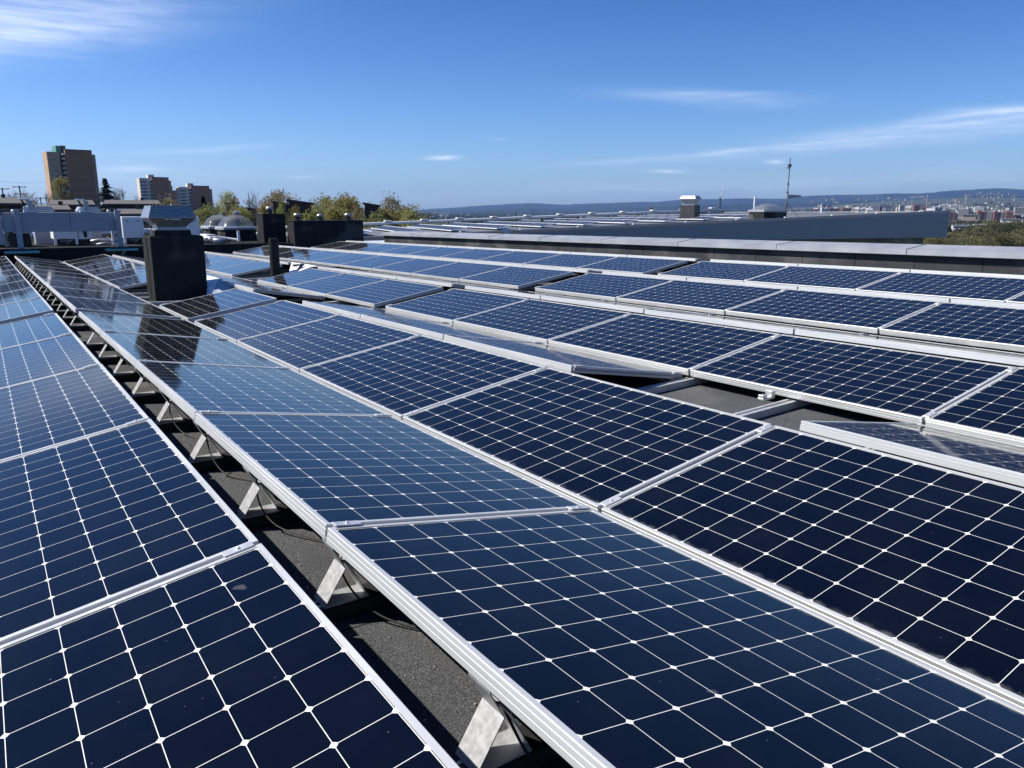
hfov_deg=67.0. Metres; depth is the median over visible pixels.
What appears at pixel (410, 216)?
leafy tree
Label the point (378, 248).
solar module
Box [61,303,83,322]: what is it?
support bracket
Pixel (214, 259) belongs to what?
solar module
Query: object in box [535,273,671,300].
solar module
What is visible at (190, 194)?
apartment tower
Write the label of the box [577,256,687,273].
solar module
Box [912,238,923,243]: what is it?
window
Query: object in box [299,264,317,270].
deflector plate
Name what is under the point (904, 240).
window
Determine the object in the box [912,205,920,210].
town building
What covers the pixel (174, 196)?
link block
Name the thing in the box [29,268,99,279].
solar module
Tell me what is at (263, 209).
leafy tree
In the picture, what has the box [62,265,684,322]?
base rail
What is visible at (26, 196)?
bare tree
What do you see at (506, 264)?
solar module
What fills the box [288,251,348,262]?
solar module
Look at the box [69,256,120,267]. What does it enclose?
solar module
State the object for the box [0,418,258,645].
solar module
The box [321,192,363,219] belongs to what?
leafy tree
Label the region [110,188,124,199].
bare tree
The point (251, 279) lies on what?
base rail
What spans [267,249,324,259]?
solar module
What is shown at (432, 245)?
solar module
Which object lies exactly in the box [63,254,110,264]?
solar module
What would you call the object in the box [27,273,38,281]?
support bracket
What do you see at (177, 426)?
cable
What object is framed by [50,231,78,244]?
ventilation unit
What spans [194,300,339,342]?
solar module
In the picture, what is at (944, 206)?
city block
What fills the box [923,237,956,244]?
leafy tree
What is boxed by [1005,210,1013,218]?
city block
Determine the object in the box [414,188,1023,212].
hills
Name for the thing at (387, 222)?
roof railing
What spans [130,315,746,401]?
base rail
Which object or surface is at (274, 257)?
vent pole
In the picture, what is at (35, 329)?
solar module
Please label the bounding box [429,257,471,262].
solar module
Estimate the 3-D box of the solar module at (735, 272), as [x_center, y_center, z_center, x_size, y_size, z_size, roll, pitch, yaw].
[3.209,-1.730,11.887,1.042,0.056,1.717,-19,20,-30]
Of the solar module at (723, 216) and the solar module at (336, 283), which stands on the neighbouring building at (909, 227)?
the solar module at (723, 216)
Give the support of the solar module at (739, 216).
on the neighbouring building at (909, 227)
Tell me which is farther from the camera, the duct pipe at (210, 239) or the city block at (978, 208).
the city block at (978, 208)
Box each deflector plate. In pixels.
[207,275,222,294]
[212,280,234,293]
[289,262,300,272]
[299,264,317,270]
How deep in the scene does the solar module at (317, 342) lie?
6.60 m
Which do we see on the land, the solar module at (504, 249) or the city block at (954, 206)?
the city block at (954, 206)
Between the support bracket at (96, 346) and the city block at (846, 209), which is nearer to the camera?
the support bracket at (96, 346)
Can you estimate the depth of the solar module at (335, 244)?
24.56 m
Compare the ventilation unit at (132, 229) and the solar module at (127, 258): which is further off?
the ventilation unit at (132, 229)
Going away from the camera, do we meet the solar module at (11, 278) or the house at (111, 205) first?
the solar module at (11, 278)
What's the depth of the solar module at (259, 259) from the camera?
18.36 m
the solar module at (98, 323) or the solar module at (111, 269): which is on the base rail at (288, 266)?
the solar module at (111, 269)
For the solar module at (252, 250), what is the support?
on the base rail
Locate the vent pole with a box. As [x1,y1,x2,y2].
[268,238,280,276]
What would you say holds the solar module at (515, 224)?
on the neighbouring building at (909, 227)
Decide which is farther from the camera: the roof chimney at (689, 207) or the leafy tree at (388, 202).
the leafy tree at (388, 202)
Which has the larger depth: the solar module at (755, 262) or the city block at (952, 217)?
the city block at (952, 217)
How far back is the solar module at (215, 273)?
16.03 m
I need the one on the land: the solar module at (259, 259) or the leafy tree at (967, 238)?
the leafy tree at (967, 238)
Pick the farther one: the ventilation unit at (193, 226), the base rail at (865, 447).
the ventilation unit at (193, 226)
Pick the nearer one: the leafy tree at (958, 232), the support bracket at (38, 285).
the support bracket at (38, 285)
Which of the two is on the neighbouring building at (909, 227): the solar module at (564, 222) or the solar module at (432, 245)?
the solar module at (564, 222)
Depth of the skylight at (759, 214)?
49.36 m
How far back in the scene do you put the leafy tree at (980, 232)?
361.78 m
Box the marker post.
[237,231,239,240]
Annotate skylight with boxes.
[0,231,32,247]
[200,226,227,235]
[215,226,256,240]
[748,210,787,218]
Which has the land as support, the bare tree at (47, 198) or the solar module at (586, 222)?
the bare tree at (47, 198)
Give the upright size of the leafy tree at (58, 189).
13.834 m
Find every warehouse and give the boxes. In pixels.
[951,225,970,230]
[961,214,979,220]
[1000,219,1022,222]
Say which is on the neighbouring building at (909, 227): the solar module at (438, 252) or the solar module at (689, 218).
the solar module at (689, 218)
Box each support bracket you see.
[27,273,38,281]
[29,273,42,284]
[32,276,45,287]
[35,280,49,290]
[38,280,53,294]
[42,285,58,298]
[46,287,62,303]
[50,292,68,308]
[54,298,77,315]
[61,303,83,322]
[69,309,92,330]
[86,325,112,349]
[96,334,128,363]
[111,350,143,380]
[131,364,167,402]
[154,389,199,431]
[187,417,240,471]
[234,466,299,528]
[311,534,391,621]
[450,670,559,767]
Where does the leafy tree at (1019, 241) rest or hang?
on the land
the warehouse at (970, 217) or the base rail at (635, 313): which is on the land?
the warehouse at (970, 217)
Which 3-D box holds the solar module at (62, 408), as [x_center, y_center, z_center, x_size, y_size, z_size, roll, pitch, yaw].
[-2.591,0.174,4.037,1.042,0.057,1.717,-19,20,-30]
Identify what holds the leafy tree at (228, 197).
on the land
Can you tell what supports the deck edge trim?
on the raised roof deck
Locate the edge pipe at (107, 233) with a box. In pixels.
[30,227,202,238]
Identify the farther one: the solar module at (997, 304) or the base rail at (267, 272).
the base rail at (267, 272)
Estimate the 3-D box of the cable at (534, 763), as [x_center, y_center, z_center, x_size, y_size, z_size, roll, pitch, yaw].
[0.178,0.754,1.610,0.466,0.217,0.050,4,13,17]
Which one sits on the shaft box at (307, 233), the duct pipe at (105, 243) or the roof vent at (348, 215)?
the roof vent at (348, 215)
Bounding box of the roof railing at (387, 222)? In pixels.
[255,208,727,229]
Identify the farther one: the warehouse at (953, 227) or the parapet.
the warehouse at (953, 227)
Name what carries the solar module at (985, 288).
on the base rail at (692, 321)
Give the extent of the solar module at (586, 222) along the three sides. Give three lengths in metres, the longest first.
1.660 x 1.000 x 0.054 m
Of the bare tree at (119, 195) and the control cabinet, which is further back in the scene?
the bare tree at (119, 195)
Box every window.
[0,209,12,218]
[106,208,117,211]
[143,220,149,227]
[880,238,890,243]
[891,238,901,243]
[902,238,912,243]
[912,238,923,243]
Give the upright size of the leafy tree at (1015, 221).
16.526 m
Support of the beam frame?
on the flat roof
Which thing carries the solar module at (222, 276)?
on the base rail at (135, 290)
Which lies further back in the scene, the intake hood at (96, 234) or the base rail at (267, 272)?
the intake hood at (96, 234)
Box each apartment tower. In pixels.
[42,145,100,209]
[136,175,172,204]
[176,183,212,210]
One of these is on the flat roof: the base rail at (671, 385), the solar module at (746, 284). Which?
the base rail at (671, 385)
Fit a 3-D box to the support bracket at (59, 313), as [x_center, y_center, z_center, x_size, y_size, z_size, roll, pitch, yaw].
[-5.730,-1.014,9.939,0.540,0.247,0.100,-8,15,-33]
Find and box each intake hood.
[33,207,54,244]
[75,207,101,242]
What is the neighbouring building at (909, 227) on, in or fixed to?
on the land
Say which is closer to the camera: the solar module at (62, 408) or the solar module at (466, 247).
the solar module at (62, 408)
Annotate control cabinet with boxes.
[77,231,90,243]
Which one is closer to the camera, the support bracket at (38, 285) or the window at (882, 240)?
the support bracket at (38, 285)
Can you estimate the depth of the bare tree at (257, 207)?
111.28 m
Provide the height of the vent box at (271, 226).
0.964 m
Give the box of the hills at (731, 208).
[447,194,1023,214]
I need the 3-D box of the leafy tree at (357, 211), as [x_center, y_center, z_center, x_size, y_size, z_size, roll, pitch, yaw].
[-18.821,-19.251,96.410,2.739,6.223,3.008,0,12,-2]
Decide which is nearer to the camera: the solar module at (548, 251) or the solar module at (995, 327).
the solar module at (995, 327)
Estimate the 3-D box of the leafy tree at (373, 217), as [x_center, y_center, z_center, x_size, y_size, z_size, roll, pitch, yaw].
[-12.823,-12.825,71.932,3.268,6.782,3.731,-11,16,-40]
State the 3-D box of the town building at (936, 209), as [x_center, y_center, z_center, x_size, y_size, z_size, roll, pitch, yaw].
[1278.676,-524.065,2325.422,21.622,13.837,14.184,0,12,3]
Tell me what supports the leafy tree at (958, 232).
on the land
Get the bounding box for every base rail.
[26,263,320,281]
[33,265,333,284]
[35,268,360,290]
[38,267,344,287]
[49,270,376,294]
[53,278,440,309]
[57,275,416,303]
[59,273,400,298]
[60,281,464,315]
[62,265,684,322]
[68,272,663,330]
[85,296,592,350]
[110,301,632,363]
[112,308,685,380]
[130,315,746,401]
[155,323,814,429]
[188,333,898,467]
[236,346,999,522]
[314,447,891,607]
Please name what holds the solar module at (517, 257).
on the base rail at (145, 298)
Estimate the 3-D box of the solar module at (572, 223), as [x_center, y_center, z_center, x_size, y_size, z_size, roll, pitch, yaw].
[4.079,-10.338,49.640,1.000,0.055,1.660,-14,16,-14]
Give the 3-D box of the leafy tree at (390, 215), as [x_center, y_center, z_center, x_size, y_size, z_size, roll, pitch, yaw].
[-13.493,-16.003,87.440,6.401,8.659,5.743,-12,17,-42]
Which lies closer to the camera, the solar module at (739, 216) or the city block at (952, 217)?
the solar module at (739, 216)
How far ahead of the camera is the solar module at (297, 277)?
13.68 m
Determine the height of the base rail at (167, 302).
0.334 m
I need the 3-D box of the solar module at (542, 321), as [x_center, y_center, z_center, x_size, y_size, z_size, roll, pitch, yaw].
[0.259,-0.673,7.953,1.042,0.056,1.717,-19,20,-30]
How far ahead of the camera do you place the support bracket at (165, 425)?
4.45 m
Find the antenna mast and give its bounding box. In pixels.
[781,158,800,216]
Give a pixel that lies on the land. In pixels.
(1016, 202)
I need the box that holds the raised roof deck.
[0,236,293,264]
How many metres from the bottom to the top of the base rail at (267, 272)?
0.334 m
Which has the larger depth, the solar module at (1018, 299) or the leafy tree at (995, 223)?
the leafy tree at (995, 223)
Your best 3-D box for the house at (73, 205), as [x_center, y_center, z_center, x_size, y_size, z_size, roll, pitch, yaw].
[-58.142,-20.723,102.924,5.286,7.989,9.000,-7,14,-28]
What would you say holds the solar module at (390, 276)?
on the base rail at (298, 299)
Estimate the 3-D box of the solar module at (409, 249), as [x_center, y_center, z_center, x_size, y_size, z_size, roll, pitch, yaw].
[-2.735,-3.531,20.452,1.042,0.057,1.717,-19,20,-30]
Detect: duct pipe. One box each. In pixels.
[90,239,116,242]
[96,242,117,244]
[202,235,213,242]
[204,236,240,241]
[213,238,224,243]
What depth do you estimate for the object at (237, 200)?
161.92 m
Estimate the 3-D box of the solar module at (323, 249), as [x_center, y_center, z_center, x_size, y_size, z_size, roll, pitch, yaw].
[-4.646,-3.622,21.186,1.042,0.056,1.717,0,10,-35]
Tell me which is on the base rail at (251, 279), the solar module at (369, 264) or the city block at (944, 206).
the solar module at (369, 264)
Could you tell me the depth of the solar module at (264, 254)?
21.85 m
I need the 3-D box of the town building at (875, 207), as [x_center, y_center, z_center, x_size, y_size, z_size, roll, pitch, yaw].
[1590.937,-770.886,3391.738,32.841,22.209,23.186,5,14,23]
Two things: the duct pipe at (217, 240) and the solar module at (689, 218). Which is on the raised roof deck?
the duct pipe at (217, 240)
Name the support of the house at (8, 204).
on the land
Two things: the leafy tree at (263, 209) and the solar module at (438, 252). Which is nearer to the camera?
the solar module at (438, 252)
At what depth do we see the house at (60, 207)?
74.04 m
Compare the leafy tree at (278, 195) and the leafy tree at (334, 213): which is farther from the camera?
the leafy tree at (278, 195)
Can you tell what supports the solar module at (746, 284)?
on the base rail at (635, 313)
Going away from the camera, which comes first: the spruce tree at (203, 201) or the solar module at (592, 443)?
the solar module at (592, 443)
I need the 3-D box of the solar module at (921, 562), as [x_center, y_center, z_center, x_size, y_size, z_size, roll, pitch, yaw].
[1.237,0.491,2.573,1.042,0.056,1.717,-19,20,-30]
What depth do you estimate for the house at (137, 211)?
71.91 m
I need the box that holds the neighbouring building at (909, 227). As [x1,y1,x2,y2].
[286,210,949,243]
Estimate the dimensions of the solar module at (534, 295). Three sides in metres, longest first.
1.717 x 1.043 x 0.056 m
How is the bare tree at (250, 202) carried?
on the land
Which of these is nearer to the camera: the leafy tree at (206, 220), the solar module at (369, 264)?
the solar module at (369, 264)
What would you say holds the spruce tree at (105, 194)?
on the land
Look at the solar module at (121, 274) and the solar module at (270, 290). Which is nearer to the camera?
the solar module at (270, 290)
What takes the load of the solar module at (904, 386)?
on the base rail at (671, 385)
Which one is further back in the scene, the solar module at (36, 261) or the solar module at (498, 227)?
the solar module at (498, 227)
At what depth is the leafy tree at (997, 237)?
274.44 m
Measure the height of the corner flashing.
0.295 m
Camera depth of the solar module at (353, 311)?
8.66 m
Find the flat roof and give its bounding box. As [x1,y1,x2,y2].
[37,254,1023,767]
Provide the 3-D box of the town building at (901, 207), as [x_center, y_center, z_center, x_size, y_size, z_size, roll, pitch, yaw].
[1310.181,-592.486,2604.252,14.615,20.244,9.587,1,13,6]
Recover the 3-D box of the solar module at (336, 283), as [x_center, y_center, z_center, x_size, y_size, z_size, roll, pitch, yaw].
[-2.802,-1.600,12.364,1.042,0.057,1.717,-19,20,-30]
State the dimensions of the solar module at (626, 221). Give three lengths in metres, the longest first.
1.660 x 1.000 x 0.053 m
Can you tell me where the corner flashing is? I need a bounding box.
[501,227,508,232]
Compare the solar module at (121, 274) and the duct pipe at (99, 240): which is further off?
the duct pipe at (99, 240)
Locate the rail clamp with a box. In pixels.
[758,389,774,400]
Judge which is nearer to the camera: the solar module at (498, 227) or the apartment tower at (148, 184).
the solar module at (498, 227)
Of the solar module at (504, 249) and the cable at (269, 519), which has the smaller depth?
the cable at (269, 519)
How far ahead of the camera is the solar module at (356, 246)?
23.20 m
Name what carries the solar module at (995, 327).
on the base rail at (865, 447)
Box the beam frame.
[0,199,137,254]
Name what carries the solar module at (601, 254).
on the base rail at (298, 299)
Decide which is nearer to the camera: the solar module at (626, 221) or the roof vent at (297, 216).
the roof vent at (297, 216)
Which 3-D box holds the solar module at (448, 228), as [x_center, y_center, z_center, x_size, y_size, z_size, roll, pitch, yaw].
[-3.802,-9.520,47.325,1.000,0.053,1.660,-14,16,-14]
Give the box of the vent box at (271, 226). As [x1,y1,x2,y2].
[256,214,286,242]
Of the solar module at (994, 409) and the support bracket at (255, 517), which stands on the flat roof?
the support bracket at (255, 517)
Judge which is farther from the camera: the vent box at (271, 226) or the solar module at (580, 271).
the vent box at (271, 226)
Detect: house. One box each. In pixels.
[0,194,26,227]
[37,201,71,211]
[48,197,95,211]
[103,198,160,227]
[117,205,149,227]
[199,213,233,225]
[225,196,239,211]
[246,207,260,231]
[271,201,288,230]
[286,199,313,219]
[362,202,380,222]
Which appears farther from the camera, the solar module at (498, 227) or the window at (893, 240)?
the window at (893, 240)
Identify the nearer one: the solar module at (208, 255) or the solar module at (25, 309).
the solar module at (25, 309)
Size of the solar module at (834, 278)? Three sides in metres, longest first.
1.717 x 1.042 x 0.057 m
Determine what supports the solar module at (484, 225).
on the neighbouring building at (909, 227)
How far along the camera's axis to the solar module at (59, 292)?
10.42 m
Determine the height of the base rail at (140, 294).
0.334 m
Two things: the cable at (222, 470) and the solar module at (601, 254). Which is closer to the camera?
the cable at (222, 470)
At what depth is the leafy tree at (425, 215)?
101.36 m
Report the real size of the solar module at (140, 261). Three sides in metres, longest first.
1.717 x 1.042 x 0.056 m
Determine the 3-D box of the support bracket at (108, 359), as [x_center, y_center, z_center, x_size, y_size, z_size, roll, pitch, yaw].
[-3.395,-0.307,6.574,0.540,0.247,0.100,-8,15,-33]
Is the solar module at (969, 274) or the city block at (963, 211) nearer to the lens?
the solar module at (969, 274)
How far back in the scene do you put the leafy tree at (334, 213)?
85.17 m
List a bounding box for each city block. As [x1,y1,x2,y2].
[829,207,839,211]
[841,207,850,212]
[939,204,948,209]
[948,211,955,221]
[949,204,961,208]
[958,208,969,218]
[974,206,983,211]
[975,210,986,221]
[986,210,991,221]
[992,211,1001,220]
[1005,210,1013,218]
[1013,207,1023,214]
[1014,215,1022,218]
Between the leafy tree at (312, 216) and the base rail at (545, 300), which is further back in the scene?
the leafy tree at (312, 216)
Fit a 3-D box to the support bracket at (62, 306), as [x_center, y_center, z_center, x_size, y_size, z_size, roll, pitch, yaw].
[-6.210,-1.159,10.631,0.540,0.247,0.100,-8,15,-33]
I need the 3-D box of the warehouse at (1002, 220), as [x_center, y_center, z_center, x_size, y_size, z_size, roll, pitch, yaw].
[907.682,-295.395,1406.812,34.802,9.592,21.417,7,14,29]
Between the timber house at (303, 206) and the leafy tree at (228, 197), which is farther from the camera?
the leafy tree at (228, 197)
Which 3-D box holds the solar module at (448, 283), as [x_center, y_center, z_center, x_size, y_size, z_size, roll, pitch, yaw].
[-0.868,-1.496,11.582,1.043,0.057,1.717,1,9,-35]
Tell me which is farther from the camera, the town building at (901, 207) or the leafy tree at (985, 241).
the town building at (901, 207)
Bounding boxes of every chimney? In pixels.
[140,203,206,301]
[679,196,700,220]
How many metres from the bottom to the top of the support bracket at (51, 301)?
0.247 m
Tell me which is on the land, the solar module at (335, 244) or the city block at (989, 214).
the city block at (989, 214)
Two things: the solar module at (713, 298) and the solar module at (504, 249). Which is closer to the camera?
the solar module at (713, 298)
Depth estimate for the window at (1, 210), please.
82.97 m
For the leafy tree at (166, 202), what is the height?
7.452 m
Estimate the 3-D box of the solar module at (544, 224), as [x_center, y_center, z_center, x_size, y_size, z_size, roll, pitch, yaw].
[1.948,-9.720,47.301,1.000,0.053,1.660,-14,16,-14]
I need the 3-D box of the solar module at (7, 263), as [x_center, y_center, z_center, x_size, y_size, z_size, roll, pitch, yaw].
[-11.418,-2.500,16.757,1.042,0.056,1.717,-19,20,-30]
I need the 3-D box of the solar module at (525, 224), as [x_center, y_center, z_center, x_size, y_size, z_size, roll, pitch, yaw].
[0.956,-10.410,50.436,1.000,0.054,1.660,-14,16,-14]
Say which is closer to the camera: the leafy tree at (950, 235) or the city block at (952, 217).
the leafy tree at (950, 235)
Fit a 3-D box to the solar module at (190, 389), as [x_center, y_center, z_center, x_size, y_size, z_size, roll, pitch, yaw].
[-1.565,0.029,4.688,1.042,0.057,1.717,3,8,-35]
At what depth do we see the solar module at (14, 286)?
11.32 m
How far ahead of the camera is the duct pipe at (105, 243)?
23.75 m
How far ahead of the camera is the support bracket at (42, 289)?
13.37 m
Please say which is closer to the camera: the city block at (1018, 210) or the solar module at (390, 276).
the solar module at (390, 276)
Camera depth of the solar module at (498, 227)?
46.23 m
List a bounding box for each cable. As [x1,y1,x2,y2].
[168,398,212,439]
[205,432,273,494]
[256,478,321,540]
[341,556,421,629]
[503,709,539,767]
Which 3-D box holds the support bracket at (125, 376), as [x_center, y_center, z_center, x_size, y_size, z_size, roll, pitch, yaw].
[-2.911,-0.160,5.876,0.540,0.247,0.100,-8,15,-33]
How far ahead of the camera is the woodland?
3892.61 m
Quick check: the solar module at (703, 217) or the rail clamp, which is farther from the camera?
the solar module at (703, 217)
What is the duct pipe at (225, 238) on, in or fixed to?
on the raised roof deck
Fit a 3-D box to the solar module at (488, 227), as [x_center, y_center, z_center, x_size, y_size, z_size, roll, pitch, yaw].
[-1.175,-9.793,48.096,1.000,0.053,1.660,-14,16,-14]
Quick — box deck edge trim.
[0,242,284,249]
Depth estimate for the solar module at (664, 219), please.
49.24 m
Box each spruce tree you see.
[94,178,119,211]
[199,196,208,226]
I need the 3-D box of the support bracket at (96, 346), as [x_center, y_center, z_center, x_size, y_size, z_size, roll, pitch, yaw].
[-3.879,-0.453,7.272,0.540,0.247,0.100,-8,15,-33]
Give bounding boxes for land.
[27,197,1023,245]
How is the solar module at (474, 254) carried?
on the base rail at (251, 279)
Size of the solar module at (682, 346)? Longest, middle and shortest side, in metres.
1.717 x 1.043 x 0.057 m
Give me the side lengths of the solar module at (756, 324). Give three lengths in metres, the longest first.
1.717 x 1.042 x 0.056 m
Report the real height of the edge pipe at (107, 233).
0.430 m
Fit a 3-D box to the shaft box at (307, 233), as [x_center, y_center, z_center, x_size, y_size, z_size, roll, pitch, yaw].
[-6.365,-5.096,26.510,2.480,1.001,0.730,-8,15,-33]
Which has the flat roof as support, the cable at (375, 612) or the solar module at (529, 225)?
the cable at (375, 612)
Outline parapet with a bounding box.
[381,231,1023,274]
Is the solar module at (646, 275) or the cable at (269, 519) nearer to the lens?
the cable at (269, 519)
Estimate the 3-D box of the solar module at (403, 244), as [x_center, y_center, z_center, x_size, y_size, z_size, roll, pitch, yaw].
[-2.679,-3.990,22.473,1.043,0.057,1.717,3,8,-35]
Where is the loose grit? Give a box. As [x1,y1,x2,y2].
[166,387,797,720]
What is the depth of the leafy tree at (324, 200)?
113.48 m
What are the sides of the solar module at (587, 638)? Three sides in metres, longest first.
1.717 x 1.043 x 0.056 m
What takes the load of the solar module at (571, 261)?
on the base rail at (298, 299)
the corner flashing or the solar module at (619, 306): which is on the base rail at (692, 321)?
the solar module at (619, 306)
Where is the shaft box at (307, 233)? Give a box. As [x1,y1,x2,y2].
[286,220,363,247]
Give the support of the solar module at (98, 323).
on the support bracket at (108, 359)
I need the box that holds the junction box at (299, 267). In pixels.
[292,264,304,270]
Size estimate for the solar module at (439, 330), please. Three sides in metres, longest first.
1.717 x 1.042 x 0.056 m
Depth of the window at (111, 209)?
109.70 m
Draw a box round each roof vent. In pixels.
[233,211,240,225]
[266,206,273,213]
[293,213,301,219]
[316,214,323,219]
[344,213,351,219]
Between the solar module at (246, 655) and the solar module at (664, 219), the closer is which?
the solar module at (246, 655)
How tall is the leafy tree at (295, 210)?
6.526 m
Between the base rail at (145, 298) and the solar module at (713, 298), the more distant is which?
the base rail at (145, 298)
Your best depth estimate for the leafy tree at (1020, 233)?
329.55 m
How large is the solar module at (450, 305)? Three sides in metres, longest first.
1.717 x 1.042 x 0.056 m
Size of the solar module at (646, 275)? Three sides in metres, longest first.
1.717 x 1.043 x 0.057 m
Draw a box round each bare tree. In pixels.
[13,189,40,206]
[27,194,37,206]
[45,193,52,204]
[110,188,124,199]
[208,203,220,215]
[243,189,259,207]
[251,197,272,215]
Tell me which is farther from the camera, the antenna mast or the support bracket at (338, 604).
the antenna mast
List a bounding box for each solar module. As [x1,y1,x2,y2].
[0,261,12,266]
[0,265,16,271]
[0,269,20,277]
[0,274,25,284]
[0,280,32,292]
[0,287,41,304]
[0,297,53,324]
[0,313,72,348]
[0,333,100,388]
[0,363,149,461]
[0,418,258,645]
[0,541,459,767]
[14,256,64,263]
[17,258,71,266]
[21,261,78,269]
[24,264,88,274]
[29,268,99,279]
[35,273,112,285]
[41,279,129,293]
[50,286,150,303]
[61,296,180,319]
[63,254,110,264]
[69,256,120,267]
[76,259,132,271]
[79,311,228,339]
[84,262,144,276]
[94,266,145,281]
[101,331,288,367]
[106,273,146,289]
[112,255,143,258]
[122,257,144,260]
[132,259,144,263]
[135,360,391,419]
[159,288,276,321]
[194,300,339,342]
[195,413,588,538]
[205,254,218,257]
[205,256,233,263]
[206,258,254,271]
[206,271,228,275]
[206,273,255,281]
[208,252,260,257]
[211,261,281,276]
[216,277,283,287]
[223,281,324,298]
[224,254,268,258]
[233,246,279,255]
[236,314,419,371]
[242,256,299,262]
[249,247,300,257]
[258,268,341,288]
[264,259,335,267]
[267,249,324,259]
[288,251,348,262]
[288,273,384,296]
[300,335,545,419]
[302,301,448,322]
[311,241,358,248]
[311,253,378,266]
[313,248,335,250]
[318,266,404,275]
[326,279,443,307]
[326,509,1023,767]
[330,242,380,250]
[336,250,361,253]
[339,255,414,270]
[352,244,408,252]
[353,271,453,281]
[360,314,541,342]
[362,252,395,255]
[372,258,456,275]
[377,245,437,254]
[385,288,526,323]
[391,243,416,244]
[393,255,432,258]
[397,277,513,289]
[402,367,771,512]
[406,247,471,257]
[411,262,506,281]
[417,244,447,246]
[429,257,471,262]
[439,226,458,229]
[439,249,511,260]
[443,335,681,378]
[445,227,467,230]
[448,246,483,248]
[453,299,627,343]
[459,266,573,288]
[465,286,604,300]
[472,261,524,266]
[475,224,495,227]
[477,251,561,264]
[482,224,500,228]
[483,248,522,250]
[489,225,512,228]
[510,222,528,225]
[516,222,533,225]
[523,223,543,226]
[523,250,570,253]
[523,253,617,268]
[524,265,601,273]
[532,223,555,226]
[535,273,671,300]
[541,295,715,314]
[548,313,777,374]
[556,221,574,223]
[564,221,585,224]
[571,252,627,256]
[573,221,597,224]
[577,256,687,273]
[597,219,614,222]
[601,424,1023,709]
[602,271,690,280]
[603,219,626,222]
[613,219,638,222]
[616,280,782,314]
[628,255,709,265]
[641,218,662,220]
[644,309,864,334]
[653,218,678,221]
[658,261,785,281]
[678,216,701,219]
[687,278,801,289]
[689,334,1011,424]
[690,216,716,219]
[710,259,798,265]
[715,215,734,217]
[725,289,938,333]
[727,215,748,217]
[744,266,898,290]
[795,329,1023,365]
[798,286,955,302]
[799,264,913,271]
[800,421,1023,486]
[855,272,1023,302]
[878,302,1023,351]
[911,269,1023,278]
[923,366,1023,445]
[951,299,1023,308]
[1005,293,1023,303]
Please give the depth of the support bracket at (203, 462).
3.75 m
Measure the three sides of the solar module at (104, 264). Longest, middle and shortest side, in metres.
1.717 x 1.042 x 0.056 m
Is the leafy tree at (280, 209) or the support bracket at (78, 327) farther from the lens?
the leafy tree at (280, 209)
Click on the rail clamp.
(769, 394)
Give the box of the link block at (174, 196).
[171,186,176,204]
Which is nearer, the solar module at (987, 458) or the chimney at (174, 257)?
the solar module at (987, 458)
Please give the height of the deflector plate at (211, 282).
0.213 m
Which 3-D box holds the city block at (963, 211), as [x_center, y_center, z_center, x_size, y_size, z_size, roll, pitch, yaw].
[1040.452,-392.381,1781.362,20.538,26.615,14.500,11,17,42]
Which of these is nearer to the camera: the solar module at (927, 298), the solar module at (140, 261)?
the solar module at (927, 298)
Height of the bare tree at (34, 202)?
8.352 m
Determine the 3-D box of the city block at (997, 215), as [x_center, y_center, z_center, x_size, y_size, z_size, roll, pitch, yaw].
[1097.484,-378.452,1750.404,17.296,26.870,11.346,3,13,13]
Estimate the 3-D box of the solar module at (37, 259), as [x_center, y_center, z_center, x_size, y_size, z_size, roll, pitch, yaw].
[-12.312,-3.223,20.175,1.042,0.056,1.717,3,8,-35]
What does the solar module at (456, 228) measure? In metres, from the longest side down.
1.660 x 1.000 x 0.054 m
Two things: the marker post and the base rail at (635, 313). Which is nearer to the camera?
the base rail at (635, 313)
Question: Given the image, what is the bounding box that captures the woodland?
[414,202,1023,239]
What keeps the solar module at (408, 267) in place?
on the base rail at (145, 298)
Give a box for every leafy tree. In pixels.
[50,176,72,199]
[152,192,176,204]
[194,202,226,233]
[215,188,236,215]
[222,203,252,225]
[224,204,255,226]
[256,202,273,230]
[259,188,300,212]
[272,199,291,231]
[288,204,301,219]
[300,205,324,219]
[309,191,333,213]
[316,203,354,219]
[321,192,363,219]
[349,204,364,221]
[357,209,391,228]
[378,204,405,226]
[381,191,403,213]
[389,205,429,226]
[392,200,431,226]
[923,232,970,244]
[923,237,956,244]
[949,229,969,244]
[955,235,981,244]
[956,225,993,243]
[959,236,1001,245]
[973,219,1003,235]
[975,232,1021,246]
[990,221,1023,237]
[998,218,1023,244]
[998,234,1023,246]
[1006,226,1023,246]
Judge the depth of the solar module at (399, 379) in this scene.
5.18 m
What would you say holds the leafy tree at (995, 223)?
on the land
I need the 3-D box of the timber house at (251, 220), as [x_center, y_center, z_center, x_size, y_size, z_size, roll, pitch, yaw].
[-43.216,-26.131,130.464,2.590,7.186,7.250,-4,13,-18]
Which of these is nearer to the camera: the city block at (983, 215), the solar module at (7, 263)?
the solar module at (7, 263)
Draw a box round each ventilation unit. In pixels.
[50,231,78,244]
[120,216,143,243]
[186,217,199,234]
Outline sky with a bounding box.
[0,0,1023,210]
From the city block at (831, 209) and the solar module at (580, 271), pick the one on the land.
the city block at (831, 209)
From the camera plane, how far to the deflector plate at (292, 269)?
15.73 m
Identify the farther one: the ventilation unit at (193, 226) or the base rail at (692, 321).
the ventilation unit at (193, 226)
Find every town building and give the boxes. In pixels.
[820,207,828,211]
[871,205,878,210]
[898,205,903,210]
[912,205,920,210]
[933,207,941,210]

